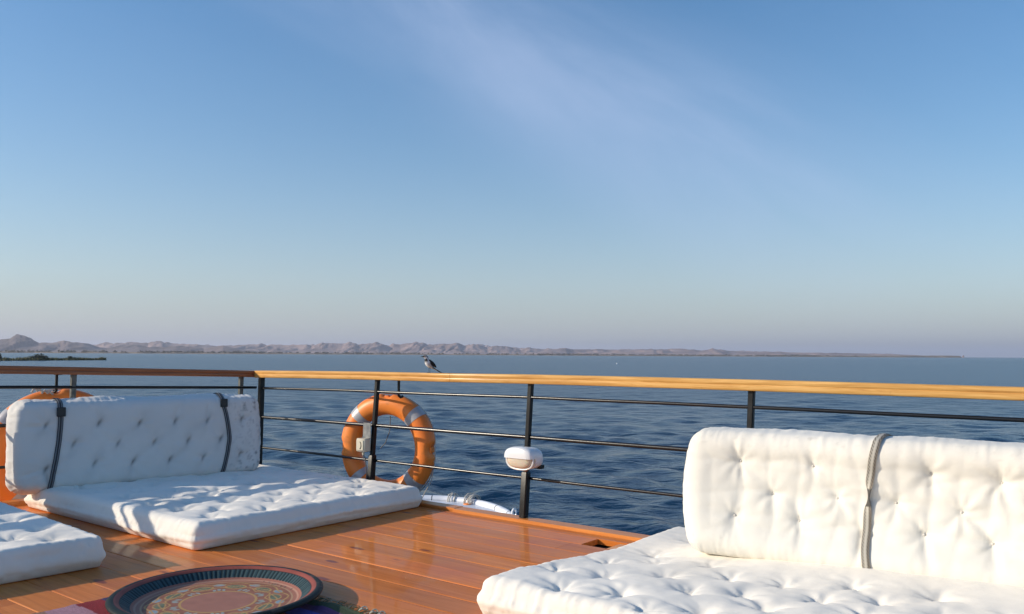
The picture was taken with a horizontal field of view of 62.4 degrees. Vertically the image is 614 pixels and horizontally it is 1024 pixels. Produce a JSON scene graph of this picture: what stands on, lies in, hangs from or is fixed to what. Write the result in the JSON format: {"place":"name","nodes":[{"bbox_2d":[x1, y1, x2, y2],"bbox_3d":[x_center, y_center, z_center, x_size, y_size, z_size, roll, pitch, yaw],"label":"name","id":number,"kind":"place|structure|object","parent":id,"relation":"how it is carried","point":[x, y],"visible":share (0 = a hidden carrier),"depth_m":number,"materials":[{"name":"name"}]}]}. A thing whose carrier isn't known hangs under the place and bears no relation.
{"place":"outdoors","nodes":[
{"label":"outdoors","id":0,"kind":"place"},
{"bbox_2d":[0,334,267,352],"bbox_3d":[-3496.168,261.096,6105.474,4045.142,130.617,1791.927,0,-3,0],"label":"desert hills","id":1,"kind":"structure","parent":0,"point":[16,342],"depth_m":5884.48,"materials":[{"name":"stone"}]},
{"bbox_2d":[0,351,961,357],"bbox_3d":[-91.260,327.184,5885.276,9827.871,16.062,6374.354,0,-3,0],"label":"shore","id":2,"kind":"structure","parent":0,"point":[490,354],"depth_m":4129.94,"materials":[{"name":"beige sand"}]},
{"bbox_2d":[0,349,863,356],"bbox_3d":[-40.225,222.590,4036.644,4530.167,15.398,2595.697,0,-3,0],"label":"shore scrub","id":3,"kind":"object","parent":2,"relation":"on","point":[393,353],"visible":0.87,"depth_m":3872.41,"materials":[{"name":"green plant"}]},
{"bbox_2d":[94,341,921,355],"bbox_3d":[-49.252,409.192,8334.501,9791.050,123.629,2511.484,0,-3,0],"label":"desert hills","id":4,"kind":"structure","parent":0,"point":[414,347],"depth_m":8082.76,"materials":[{"name":"stone"}]},
{"bbox_2d":[0,353,1023,534],"bbox_3d":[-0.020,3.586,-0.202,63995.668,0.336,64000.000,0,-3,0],"label":"lake water","id":5,"kind":"structure","parent":0,"point":[648,469],"depth_m":55.71,"materials":[{"name":"blue liquid"}]},
{"bbox_2d":[421,492,516,514],"bbox_3d":[-1.575,3.967,13.648,3.661,1.297,5.028,0,-3,0],"label":"moored tender","id":6,"kind":"object","parent":5,"relation":"on","point":[469,501],"visible":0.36,"depth_m":15.67,"materials":[{"name":"white paint"}]},
{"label":"reed island","id":7,"kind":"structure","parent":5,"relation":"on","visible":0},
{"bbox_2d":[28,354,47,358],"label":"shrub","id":8,"kind":"object","parent":7,"relation":"on","point":[39,356],"visible":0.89,"depth_m":360.35,"materials":[{"name":"green plant"}]},
{"bbox_2d":[0,357,105,360],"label":"reed bed","id":9,"kind":"object","parent":7,"relation":"on","point":[29,359],"visible":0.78,"depth_m":359.78,"materials":[{"name":"green plant"}]},
{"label":"boat hull","id":10,"kind":"structure","parent":5,"relation":"in","visible":0},
{"bbox_2d":[0,498,650,613],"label":"wooden deck","id":11,"kind":"structure","parent":10,"relation":"on","point":[427,557],"depth_m":4.18,"materials":[{"name":"brown wood"}]},
{"bbox_2d":[0,502,105,583],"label":"mattress","id":12,"kind":"object","parent":11,"relation":"on","point":[33,545],"visible":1,"depth_m":3.85,"materials":[{"name":"fabric"}]},
{"bbox_2d":[0,366,256,468],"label":"railing","id":13,"kind":"object","parent":11,"relation":"on","point":[73,372],"visible":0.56,"depth_m":5.96,"materials":[{"name":"brown wood"}]},
{"bbox_2d":[0,389,92,500],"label":"lifebuoy","id":14,"kind":"object","parent":13,"relation":"hanging from","point":[6,493],"visible":0.13,"depth_m":5.68,"materials":[{"name":"orange plastic"}]},
{"bbox_2d":[52,374,57,392],"bbox_3d":[-3.071,0.517,5.694,0.083,0.132,0.040,-2,-4,38],"label":"buoy hanger","id":15,"kind":"object","parent":13,"relation":"hanging from","point":[56,383],"visible":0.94,"depth_m":5.69,"materials":[{"name":"black paint"}]},
{"bbox_2d":[33,581,385,613],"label":"striped rug","id":16,"kind":"object","parent":11,"relation":"on","point":[316,606],"visible":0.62,"depth_m":3.28,"materials":[{"name":"fabric"}]},
{"bbox_2d":[105,565,322,613],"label":"round tray","id":17,"kind":"object","parent":16,"relation":"on","point":[235,589],"visible":1,"depth_m":3.46,"materials":[{"name":"metal"}]},
{"bbox_2d":[24,464,421,549],"bbox_3d":[-1.865,1.222,5.496,2.012,0.155,1.680,-2,-4,38],"label":"mattress","id":18,"kind":"object","parent":11,"relation":"on","point":[199,512],"visible":0.91,"depth_m":5.00,"materials":[{"name":"fabric"}]},
{"bbox_2d":[5,393,260,494],"bbox_3d":[-2.535,0.917,5.842,1.675,0.620,0.258,3,-4,-41],"label":"backrest","id":19,"kind":"object","parent":18,"relation":"on","point":[58,442],"visible":0.94,"depth_m":5.67,"materials":[{"name":"fabric"}]},
{"bbox_2d":[254,370,1023,517],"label":"railing","id":20,"kind":"object","parent":11,"relation":"on","point":[751,386],"visible":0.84,"depth_m":4.82,"materials":[{"name":"gold wood"}]},
{"bbox_2d":[356,422,370,478],"bbox_3d":[-1.042,1.058,5.938,0.109,0.485,0.078,-3,-4,43],"label":"switch box","id":21,"kind":"object","parent":20,"relation":"attached to","point":[363,445],"visible":0.95,"depth_m":5.93,"materials":[{"name":"beige plastic"}]},
{"bbox_2d":[341,393,435,497],"bbox_3d":[-0.901,1.022,6.122,0.781,0.792,0.142,-1,-4,23],"label":"lifebuoy","id":22,"kind":"object","parent":20,"relation":"hanging from","point":[409,412],"visible":0.66,"depth_m":6.04,"materials":[{"name":"orange plastic"}]},
{"bbox_2d":[393,380,403,398],"bbox_3d":[-0.791,0.574,5.904,0.040,0.132,0.082,-2,-4,38],"label":"buoy hanger","id":23,"kind":"object","parent":20,"relation":"hanging from","point":[398,389],"visible":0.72,"depth_m":5.90,"materials":[{"name":"black paint"}]},
{"bbox_2d":[421,355,441,372],"bbox_3d":[-0.541,0.385,5.685,0.163,0.127,0.039,2,-4,-28],"label":"wagtail bird","id":24,"kind":"object","parent":20,"relation":"on","point":[430,363],"visible":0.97,"depth_m":5.66},
{"bbox_2d":[504,446,543,471],"bbox_3d":[0.075,0.908,5.038,0.210,0.156,0.167,-2,-4,38],"label":"bulkhead light","id":25,"kind":"object","parent":20,"relation":"attached to","point":[522,458],"visible":1,"depth_m":4.98,"materials":[{"name":"white plastic"}]},
{"bbox_2d":[477,527,1023,613],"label":"mattress","id":26,"kind":"object","parent":11,"relation":"on","point":[672,571],"visible":0.77,"depth_m":3.12,"materials":[{"name":"fabric"}]},
{"bbox_2d":[683,427,1023,586],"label":"backrest","id":27,"kind":"object","parent":26,"relation":"on","point":[943,507],"visible":0.94,"depth_m":3.40,"materials":[{"name":"fabric"}]},
{"bbox_2d":[0,0,1023,357],"label":"sky","id":28,"kind":"structure","parent":0,"point":[800,176],"materials":[{"name":"blue"}]}
]}

